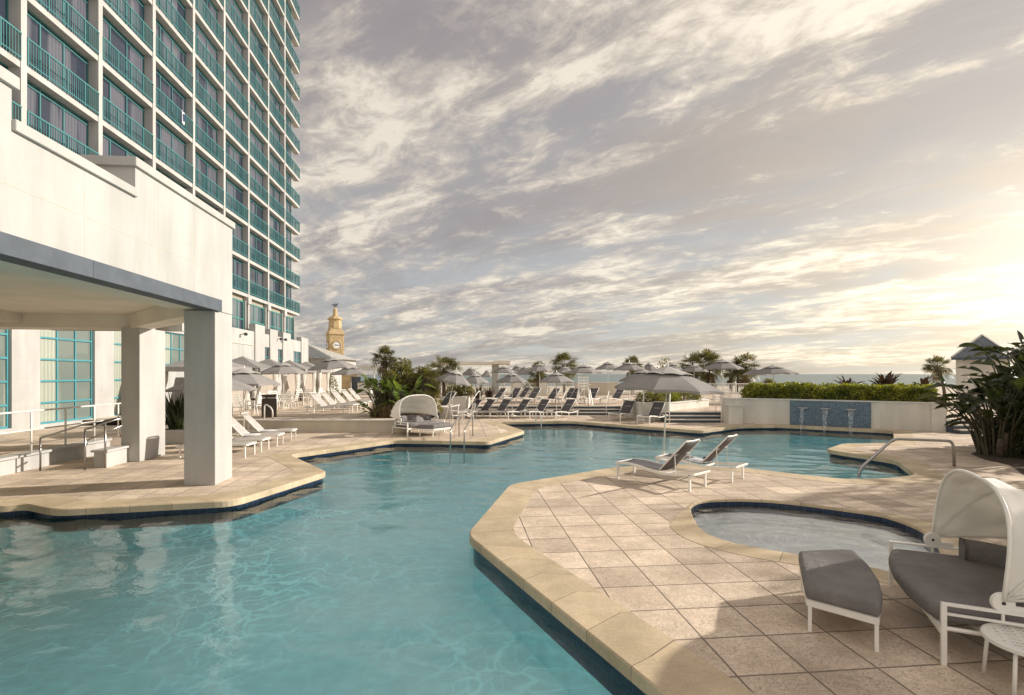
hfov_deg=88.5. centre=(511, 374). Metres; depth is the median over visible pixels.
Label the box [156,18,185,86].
balcony window
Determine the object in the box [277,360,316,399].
cabana
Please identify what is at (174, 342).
upper window
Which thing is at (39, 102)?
balcony window
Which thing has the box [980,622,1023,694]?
side table
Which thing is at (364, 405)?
bird of paradise plant
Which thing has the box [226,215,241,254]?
balcony window
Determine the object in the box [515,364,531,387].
umbrella
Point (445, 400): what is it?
sun lounger
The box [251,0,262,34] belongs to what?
balcony window
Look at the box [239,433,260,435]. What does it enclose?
towel
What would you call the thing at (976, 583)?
hooded daybed
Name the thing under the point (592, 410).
terrace steps
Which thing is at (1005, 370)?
bird of paradise plant
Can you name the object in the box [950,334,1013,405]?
pool hut
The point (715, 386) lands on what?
seagrape thicket
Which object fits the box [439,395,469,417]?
planter wall
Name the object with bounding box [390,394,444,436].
hooded daybed
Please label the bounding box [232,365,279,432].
umbrella
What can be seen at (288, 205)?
balcony window
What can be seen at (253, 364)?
cabana
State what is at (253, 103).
balcony window
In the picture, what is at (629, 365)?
umbrella
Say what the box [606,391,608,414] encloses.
step handrail
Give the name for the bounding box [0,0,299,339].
hotel tower
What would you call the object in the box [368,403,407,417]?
grass clump
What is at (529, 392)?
boardwalk fence
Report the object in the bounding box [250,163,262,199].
balcony window
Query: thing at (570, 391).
sun lounger
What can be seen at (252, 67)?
balcony window
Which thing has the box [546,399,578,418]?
sun lounger
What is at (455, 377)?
umbrella
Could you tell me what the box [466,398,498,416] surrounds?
sun lounger
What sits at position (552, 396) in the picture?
sun lounger
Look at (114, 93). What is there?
balcony window
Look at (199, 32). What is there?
balcony window
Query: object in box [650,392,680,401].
planter shrub
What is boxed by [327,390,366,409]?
sun lounger
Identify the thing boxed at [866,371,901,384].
bromeliad
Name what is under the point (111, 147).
balcony window
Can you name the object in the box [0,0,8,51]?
balcony window
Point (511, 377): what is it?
umbrella
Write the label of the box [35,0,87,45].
balcony window
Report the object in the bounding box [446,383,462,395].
planter shrub
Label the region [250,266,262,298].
balcony window
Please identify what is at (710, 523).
wading pool step
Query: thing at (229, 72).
balcony window
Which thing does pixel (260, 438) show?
sun lounger
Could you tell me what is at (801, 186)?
sky
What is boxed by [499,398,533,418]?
sun lounger
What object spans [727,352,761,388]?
fan palm
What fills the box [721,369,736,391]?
fan palm
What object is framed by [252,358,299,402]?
cabana
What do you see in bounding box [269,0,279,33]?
balcony window
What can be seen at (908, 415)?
fountain wall
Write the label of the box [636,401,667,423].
sun lounger
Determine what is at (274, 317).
lobby window
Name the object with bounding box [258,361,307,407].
umbrella
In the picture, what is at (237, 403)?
patio chair
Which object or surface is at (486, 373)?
umbrella
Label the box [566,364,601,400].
umbrella
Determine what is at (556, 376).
umbrella
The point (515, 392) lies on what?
sun lounger
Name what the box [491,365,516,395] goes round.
umbrella
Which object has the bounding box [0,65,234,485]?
entrance canopy
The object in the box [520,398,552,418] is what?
sun lounger
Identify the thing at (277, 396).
patio chair
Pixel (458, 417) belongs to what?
ladder rail
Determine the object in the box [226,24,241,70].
balcony window
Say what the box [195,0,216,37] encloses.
balcony window
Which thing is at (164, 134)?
balcony window
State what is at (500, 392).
sun lounger
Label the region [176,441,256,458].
sun lounger
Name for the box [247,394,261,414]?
patio chair
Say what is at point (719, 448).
sun lounger
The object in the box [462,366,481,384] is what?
umbrella
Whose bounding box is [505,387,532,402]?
sun lounger
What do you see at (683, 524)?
wading pool coping
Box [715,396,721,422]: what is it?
step handrail
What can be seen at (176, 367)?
cabana
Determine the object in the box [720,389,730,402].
patio chair
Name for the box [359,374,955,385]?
sea
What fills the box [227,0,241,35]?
balcony window
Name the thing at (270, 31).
balcony window
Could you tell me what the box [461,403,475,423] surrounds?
patio chair
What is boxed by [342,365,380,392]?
beach kiosk
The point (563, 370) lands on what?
umbrella
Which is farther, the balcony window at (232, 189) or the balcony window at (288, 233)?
the balcony window at (288, 233)
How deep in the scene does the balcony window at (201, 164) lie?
35.34 m
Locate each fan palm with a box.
[369,344,398,397]
[391,361,417,394]
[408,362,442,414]
[429,355,465,395]
[529,361,550,387]
[549,352,579,391]
[621,355,642,391]
[677,351,703,378]
[689,348,724,385]
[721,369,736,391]
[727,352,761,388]
[732,361,746,391]
[762,378,775,382]
[921,355,955,395]
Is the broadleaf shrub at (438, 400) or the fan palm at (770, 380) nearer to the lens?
the broadleaf shrub at (438, 400)
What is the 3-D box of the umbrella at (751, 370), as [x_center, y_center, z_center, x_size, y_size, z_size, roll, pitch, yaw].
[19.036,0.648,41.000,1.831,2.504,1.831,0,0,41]
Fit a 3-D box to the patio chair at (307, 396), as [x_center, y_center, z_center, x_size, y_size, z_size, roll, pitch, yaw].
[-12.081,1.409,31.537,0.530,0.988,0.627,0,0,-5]
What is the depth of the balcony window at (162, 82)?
31.00 m
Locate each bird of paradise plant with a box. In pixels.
[356,374,412,415]
[356,401,385,415]
[378,375,435,413]
[915,374,1023,456]
[954,330,1023,424]
[968,346,1023,454]
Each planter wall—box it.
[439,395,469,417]
[622,399,709,420]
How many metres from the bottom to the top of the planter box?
0.470 m
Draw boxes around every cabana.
[165,360,251,412]
[232,356,278,407]
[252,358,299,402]
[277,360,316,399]
[281,362,329,396]
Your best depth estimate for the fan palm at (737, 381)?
52.18 m
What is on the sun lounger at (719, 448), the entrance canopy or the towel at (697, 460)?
the towel at (697, 460)
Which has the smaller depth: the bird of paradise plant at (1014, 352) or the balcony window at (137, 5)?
the bird of paradise plant at (1014, 352)
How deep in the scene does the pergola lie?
49.60 m
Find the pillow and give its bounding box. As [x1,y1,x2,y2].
[410,415,423,421]
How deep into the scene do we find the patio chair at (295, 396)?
29.29 m
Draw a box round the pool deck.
[0,412,1023,694]
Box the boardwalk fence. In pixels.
[478,383,813,393]
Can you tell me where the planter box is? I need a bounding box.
[165,428,183,443]
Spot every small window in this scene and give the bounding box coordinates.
[278,349,280,362]
[293,351,299,363]
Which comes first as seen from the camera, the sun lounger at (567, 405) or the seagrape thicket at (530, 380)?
the sun lounger at (567, 405)
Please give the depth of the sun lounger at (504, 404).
29.58 m
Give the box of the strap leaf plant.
[165,392,183,428]
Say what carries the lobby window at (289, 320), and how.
in the hotel tower at (135, 78)
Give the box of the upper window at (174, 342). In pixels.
[165,332,183,364]
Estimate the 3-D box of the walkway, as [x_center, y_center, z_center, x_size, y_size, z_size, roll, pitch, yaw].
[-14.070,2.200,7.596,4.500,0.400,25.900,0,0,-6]
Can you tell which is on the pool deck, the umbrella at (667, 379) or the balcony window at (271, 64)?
the umbrella at (667, 379)
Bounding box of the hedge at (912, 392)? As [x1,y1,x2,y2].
[739,381,937,401]
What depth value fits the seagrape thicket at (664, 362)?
55.99 m
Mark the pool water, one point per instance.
(801, 432)
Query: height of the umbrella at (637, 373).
2.772 m
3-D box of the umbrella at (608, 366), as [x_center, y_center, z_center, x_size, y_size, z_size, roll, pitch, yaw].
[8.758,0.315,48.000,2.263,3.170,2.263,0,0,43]
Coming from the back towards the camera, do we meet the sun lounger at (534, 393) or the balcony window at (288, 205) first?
the balcony window at (288, 205)
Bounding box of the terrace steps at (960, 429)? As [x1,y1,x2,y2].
[946,420,995,433]
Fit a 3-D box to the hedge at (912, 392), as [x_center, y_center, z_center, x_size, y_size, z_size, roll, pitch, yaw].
[15.169,0.838,25.002,7.857,1.024,2.185,0,0,34]
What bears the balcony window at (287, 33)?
in the hotel tower at (135, 78)
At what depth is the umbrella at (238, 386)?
18.15 m
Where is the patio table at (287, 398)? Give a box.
[278,394,293,407]
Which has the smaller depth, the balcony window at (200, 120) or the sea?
the balcony window at (200, 120)
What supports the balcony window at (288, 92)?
in the hotel tower at (135, 78)
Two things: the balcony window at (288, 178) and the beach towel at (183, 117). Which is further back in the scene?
the balcony window at (288, 178)
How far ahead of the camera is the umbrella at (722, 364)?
34.91 m
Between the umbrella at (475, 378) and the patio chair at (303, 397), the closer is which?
the umbrella at (475, 378)
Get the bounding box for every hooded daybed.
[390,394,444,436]
[888,469,1023,665]
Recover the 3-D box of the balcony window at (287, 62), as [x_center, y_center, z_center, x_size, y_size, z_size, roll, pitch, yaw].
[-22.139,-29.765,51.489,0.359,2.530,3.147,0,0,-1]
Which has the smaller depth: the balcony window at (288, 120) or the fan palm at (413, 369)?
the fan palm at (413, 369)
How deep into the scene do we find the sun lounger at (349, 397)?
30.24 m
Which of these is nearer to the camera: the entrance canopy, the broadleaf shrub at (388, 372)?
the entrance canopy
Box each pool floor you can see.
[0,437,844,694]
[719,524,888,570]
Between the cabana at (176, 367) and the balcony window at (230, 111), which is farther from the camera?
the balcony window at (230, 111)
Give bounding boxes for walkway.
[0,425,167,455]
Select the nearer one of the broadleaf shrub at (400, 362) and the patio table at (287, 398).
the broadleaf shrub at (400, 362)
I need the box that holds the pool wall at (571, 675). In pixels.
[0,429,898,694]
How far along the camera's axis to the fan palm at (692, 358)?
52.69 m
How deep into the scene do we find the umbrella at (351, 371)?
37.64 m
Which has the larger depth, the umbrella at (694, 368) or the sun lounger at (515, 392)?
the umbrella at (694, 368)
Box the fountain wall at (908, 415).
[721,398,946,431]
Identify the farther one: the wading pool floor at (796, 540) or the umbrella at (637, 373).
the umbrella at (637, 373)
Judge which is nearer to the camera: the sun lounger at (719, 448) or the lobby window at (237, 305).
the sun lounger at (719, 448)
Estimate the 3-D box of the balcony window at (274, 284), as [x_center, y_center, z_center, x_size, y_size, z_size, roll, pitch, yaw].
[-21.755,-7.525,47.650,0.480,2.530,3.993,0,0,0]
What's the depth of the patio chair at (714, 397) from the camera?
33.80 m
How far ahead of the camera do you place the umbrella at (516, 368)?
55.60 m
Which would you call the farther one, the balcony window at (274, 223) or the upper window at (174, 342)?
the balcony window at (274, 223)
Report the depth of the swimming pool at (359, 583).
7.38 m
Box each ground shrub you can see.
[981,363,1023,435]
[986,387,1023,457]
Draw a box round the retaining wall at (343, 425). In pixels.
[232,419,411,431]
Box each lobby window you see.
[232,297,243,328]
[250,304,263,325]
[269,311,280,331]
[286,316,292,339]
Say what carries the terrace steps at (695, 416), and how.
on the pool deck
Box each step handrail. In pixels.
[264,404,272,418]
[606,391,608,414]
[669,394,670,422]
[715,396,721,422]
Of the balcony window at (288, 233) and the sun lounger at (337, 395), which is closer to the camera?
the sun lounger at (337, 395)
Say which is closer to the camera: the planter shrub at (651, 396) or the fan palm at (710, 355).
the planter shrub at (651, 396)
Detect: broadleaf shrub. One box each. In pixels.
[371,368,408,409]
[378,357,418,404]
[412,374,443,412]
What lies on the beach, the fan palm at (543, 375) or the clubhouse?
the clubhouse
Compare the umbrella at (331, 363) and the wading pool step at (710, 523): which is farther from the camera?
the umbrella at (331, 363)
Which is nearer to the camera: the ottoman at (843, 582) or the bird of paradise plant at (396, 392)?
the ottoman at (843, 582)
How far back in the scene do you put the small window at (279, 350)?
45.86 m
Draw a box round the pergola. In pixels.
[431,361,509,393]
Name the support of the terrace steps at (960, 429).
on the pool deck
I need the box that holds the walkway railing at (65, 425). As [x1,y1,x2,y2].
[0,403,120,451]
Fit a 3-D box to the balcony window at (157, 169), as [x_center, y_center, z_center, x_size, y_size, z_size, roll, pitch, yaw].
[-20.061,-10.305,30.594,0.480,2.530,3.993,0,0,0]
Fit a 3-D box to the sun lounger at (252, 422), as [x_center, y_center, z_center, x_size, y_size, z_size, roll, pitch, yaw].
[-8.881,1.890,19.036,1.965,1.020,0.690,0,0,-10]
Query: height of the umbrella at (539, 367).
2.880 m
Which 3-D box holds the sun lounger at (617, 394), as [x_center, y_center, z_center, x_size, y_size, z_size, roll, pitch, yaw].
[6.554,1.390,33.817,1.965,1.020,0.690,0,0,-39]
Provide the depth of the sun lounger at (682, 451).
11.36 m
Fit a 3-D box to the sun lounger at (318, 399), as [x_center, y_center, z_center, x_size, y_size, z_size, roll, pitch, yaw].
[-8.871,1.390,25.319,1.965,1.020,0.690,0,0,7]
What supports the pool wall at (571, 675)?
on the swimming pool at (359, 583)
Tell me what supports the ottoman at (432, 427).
on the pool deck
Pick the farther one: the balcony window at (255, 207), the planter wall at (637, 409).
the balcony window at (255, 207)
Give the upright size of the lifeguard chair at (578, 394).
1.761 m
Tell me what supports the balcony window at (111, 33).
in the hotel tower at (135, 78)
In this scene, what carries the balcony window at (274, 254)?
in the hotel tower at (135, 78)
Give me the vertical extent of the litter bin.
0.970 m
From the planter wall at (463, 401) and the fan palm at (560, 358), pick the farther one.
the fan palm at (560, 358)
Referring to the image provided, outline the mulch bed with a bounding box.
[971,452,1023,473]
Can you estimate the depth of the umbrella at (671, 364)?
49.42 m
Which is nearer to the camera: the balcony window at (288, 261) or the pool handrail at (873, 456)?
the pool handrail at (873, 456)
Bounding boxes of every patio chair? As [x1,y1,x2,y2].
[232,394,244,416]
[237,395,252,415]
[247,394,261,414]
[268,391,283,408]
[281,391,293,409]
[286,390,299,407]
[296,389,308,404]
[305,390,313,405]
[447,404,462,424]
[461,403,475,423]
[711,393,721,403]
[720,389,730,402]
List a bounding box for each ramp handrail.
[39,417,119,470]
[84,417,122,469]
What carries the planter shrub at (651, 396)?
in the planting bed
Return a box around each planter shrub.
[315,372,338,392]
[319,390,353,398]
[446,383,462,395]
[458,384,473,398]
[635,391,667,402]
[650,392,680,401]
[670,393,702,400]
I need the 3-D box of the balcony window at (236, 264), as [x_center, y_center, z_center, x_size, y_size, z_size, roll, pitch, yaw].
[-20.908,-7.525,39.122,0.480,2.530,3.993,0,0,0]
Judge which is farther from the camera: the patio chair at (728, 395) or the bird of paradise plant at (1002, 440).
the patio chair at (728, 395)
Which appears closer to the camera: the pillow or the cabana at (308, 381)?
the pillow
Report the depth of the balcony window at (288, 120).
52.29 m
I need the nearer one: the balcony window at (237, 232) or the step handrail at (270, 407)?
the step handrail at (270, 407)
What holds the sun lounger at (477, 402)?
on the pool deck
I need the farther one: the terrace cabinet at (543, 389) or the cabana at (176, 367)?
the terrace cabinet at (543, 389)
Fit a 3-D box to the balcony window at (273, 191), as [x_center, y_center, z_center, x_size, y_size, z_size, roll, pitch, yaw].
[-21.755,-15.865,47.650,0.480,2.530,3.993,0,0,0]
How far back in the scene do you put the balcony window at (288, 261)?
52.29 m
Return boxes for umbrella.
[165,379,257,392]
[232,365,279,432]
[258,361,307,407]
[308,355,356,402]
[330,367,371,374]
[436,368,470,421]
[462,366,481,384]
[466,372,488,417]
[481,370,491,376]
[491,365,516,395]
[496,371,528,415]
[512,365,519,371]
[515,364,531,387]
[526,362,553,396]
[539,370,573,415]
[554,367,570,393]
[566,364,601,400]
[595,362,616,369]
[613,361,642,397]
[615,362,723,460]
[619,367,648,420]
[644,363,656,370]
[665,362,682,369]
[681,364,708,371]
[702,357,743,401]
[742,367,769,374]
[749,363,798,382]
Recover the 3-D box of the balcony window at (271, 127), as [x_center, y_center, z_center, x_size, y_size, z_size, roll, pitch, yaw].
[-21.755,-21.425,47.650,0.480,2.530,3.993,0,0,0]
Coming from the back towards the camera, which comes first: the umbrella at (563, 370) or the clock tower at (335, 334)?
the clock tower at (335, 334)
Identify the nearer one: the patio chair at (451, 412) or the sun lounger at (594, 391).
the patio chair at (451, 412)
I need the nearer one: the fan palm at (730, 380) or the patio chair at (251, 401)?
the patio chair at (251, 401)
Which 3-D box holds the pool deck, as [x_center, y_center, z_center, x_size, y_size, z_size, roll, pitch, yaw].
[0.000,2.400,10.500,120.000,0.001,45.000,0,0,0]
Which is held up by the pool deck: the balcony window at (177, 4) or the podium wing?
the podium wing
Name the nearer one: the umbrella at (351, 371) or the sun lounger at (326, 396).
the sun lounger at (326, 396)
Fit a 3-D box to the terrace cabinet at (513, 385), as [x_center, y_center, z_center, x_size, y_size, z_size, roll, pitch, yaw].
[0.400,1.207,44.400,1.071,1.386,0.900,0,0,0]
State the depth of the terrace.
29.09 m
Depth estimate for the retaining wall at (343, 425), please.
21.74 m
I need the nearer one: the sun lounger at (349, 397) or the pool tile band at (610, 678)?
the pool tile band at (610, 678)
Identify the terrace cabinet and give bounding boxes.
[511,383,522,396]
[540,382,545,395]
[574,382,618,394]
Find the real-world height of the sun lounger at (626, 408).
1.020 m
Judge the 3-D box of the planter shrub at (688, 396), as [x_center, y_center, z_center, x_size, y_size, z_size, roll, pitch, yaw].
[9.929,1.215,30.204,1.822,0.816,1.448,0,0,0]
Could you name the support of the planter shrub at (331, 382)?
on the terrace
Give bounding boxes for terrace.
[88,393,996,419]
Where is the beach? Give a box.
[380,386,955,392]
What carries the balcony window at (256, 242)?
in the hotel tower at (135, 78)
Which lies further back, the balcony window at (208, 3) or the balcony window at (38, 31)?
the balcony window at (208, 3)
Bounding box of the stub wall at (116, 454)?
[90,445,129,467]
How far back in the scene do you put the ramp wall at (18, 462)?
13.82 m
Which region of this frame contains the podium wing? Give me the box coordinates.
[0,324,307,432]
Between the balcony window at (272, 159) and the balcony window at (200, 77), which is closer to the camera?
the balcony window at (200, 77)
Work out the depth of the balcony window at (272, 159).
48.33 m
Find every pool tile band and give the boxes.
[0,424,909,694]
[691,502,938,552]
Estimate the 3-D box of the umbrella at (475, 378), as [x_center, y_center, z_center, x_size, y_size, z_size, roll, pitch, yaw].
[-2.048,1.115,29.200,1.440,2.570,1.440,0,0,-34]
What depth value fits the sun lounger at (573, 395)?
34.00 m
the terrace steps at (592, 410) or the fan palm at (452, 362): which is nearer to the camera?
the terrace steps at (592, 410)
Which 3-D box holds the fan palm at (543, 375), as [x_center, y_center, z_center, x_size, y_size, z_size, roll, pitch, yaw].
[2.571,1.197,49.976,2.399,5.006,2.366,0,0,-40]
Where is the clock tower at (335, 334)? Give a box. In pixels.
[325,303,344,354]
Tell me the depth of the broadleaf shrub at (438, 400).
25.33 m
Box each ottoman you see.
[418,422,451,436]
[798,549,882,651]
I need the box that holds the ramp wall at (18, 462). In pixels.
[0,438,111,475]
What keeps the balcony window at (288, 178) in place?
in the hotel tower at (135, 78)
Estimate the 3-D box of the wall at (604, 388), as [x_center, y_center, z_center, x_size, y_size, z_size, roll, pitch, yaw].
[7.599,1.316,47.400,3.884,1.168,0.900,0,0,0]
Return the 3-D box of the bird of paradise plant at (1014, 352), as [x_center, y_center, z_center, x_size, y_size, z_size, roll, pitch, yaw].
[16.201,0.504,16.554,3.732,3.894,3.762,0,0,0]
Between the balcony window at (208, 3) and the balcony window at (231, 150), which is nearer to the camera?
the balcony window at (208, 3)
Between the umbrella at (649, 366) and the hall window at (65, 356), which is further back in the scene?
the umbrella at (649, 366)
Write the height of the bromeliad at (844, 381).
0.857 m
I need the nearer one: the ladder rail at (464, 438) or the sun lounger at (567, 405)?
the ladder rail at (464, 438)
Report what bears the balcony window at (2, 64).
in the hotel tower at (135, 78)
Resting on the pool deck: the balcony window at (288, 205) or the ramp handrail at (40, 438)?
the ramp handrail at (40, 438)
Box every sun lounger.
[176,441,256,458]
[232,417,284,445]
[232,436,270,451]
[234,412,296,440]
[305,392,349,413]
[315,391,357,411]
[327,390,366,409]
[337,389,373,407]
[344,388,374,400]
[440,391,459,411]
[450,399,484,417]
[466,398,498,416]
[480,387,508,403]
[481,398,514,418]
[496,387,523,402]
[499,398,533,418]
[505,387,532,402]
[515,387,543,403]
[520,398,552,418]
[533,388,562,404]
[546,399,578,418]
[555,387,578,402]
[558,388,584,403]
[577,387,600,403]
[600,389,627,403]
[608,400,634,420]
[615,439,709,491]
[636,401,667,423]
[655,434,747,482]
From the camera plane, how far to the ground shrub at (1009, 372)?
17.35 m
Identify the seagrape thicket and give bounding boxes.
[524,375,549,393]
[656,357,678,367]
[691,364,717,388]
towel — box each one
[182,111,184,124]
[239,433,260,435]
[686,457,710,462]
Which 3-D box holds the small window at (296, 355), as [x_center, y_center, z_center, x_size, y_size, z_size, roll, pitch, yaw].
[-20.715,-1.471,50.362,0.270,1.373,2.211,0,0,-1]
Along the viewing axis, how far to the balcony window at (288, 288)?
52.29 m
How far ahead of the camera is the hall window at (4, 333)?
18.16 m
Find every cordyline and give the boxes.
[472,385,486,399]
[481,384,496,399]
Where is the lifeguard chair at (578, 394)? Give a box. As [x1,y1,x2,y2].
[575,376,592,404]
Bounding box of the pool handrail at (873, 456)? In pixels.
[856,438,955,478]
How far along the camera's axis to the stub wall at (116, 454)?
13.73 m
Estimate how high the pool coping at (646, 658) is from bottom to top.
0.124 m
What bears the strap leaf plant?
in the planter box
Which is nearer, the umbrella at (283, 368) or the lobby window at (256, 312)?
the umbrella at (283, 368)
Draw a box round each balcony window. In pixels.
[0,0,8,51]
[0,61,8,70]
[27,9,87,108]
[27,79,87,154]
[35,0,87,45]
[103,0,143,42]
[103,15,143,95]
[103,73,143,148]
[103,131,143,160]
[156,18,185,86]
[156,68,185,132]
[156,118,185,178]
[156,167,185,189]
[157,0,185,40]
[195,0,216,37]
[195,21,216,77]
[195,64,216,118]
[195,107,216,159]
[195,151,216,200]
[195,194,216,210]
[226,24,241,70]
[226,62,241,108]
[226,101,241,143]
[226,139,241,180]
[226,177,241,218]
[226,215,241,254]
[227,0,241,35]
[232,256,241,290]
[250,26,262,66]
[250,60,262,99]
[250,94,262,131]
[250,129,262,160]
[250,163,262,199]
[250,197,262,233]
[250,232,262,266]
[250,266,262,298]
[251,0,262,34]
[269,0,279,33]
[269,26,279,62]
[269,58,279,94]
[269,89,279,124]
[269,120,279,153]
[269,151,279,180]
[269,182,279,214]
[269,213,279,245]
[269,244,279,273]
[269,276,279,304]
[286,29,290,54]
[286,57,290,81]
[286,86,290,111]
[286,114,290,139]
[286,143,290,166]
[286,171,290,196]
[286,199,290,221]
[286,228,290,252]
[286,256,290,280]
[286,284,290,298]
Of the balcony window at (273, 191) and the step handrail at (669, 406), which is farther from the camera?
the balcony window at (273, 191)
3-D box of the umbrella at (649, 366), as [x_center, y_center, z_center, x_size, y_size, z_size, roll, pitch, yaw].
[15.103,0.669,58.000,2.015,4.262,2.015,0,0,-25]
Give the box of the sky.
[291,0,1023,373]
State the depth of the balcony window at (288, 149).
52.29 m
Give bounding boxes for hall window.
[0,329,8,428]
[40,330,91,423]
[114,331,120,415]
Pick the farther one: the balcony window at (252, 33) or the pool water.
the balcony window at (252, 33)
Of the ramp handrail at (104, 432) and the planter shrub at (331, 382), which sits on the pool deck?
the ramp handrail at (104, 432)
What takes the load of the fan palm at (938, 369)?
on the terrace
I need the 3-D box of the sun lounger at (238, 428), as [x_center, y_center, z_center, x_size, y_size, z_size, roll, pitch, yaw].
[-8.786,1.890,17.720,1.965,1.020,0.690,0,0,-8]
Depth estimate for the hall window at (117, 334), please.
24.16 m
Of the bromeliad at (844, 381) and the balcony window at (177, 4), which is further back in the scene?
the balcony window at (177, 4)
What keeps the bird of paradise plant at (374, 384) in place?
on the terrace
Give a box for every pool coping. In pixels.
[0,420,944,694]
[670,498,966,586]
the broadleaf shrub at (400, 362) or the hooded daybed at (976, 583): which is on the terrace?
the broadleaf shrub at (400, 362)
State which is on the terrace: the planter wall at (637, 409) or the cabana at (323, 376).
the cabana at (323, 376)
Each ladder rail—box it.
[450,415,459,463]
[463,415,472,463]
[535,408,541,431]
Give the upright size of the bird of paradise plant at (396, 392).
1.902 m
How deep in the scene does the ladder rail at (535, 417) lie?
25.74 m
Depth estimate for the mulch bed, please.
14.54 m
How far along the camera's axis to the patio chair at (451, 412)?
24.84 m
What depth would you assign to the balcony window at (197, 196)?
35.26 m
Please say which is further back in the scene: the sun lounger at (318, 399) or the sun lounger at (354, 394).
the sun lounger at (354, 394)
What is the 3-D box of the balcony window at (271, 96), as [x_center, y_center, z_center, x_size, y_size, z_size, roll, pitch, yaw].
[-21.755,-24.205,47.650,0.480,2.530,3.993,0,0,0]
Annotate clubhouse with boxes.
[308,344,359,392]
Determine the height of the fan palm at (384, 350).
3.627 m
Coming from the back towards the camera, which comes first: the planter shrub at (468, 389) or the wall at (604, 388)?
the wall at (604, 388)
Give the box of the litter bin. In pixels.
[261,394,276,416]
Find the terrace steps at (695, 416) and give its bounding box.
[661,411,722,422]
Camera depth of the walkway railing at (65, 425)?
14.56 m
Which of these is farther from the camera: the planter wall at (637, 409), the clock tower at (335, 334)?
the clock tower at (335, 334)
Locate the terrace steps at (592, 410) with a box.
[472,406,620,414]
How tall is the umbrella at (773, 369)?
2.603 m
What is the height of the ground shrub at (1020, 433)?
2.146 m
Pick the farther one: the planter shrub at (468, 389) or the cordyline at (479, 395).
the cordyline at (479, 395)
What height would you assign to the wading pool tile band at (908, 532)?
0.305 m
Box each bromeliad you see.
[834,376,865,383]
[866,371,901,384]
[913,376,941,386]
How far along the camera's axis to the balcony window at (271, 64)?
48.33 m
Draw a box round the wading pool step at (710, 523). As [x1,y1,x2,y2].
[694,512,927,551]
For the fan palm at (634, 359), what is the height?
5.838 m
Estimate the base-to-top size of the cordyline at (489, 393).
1.365 m

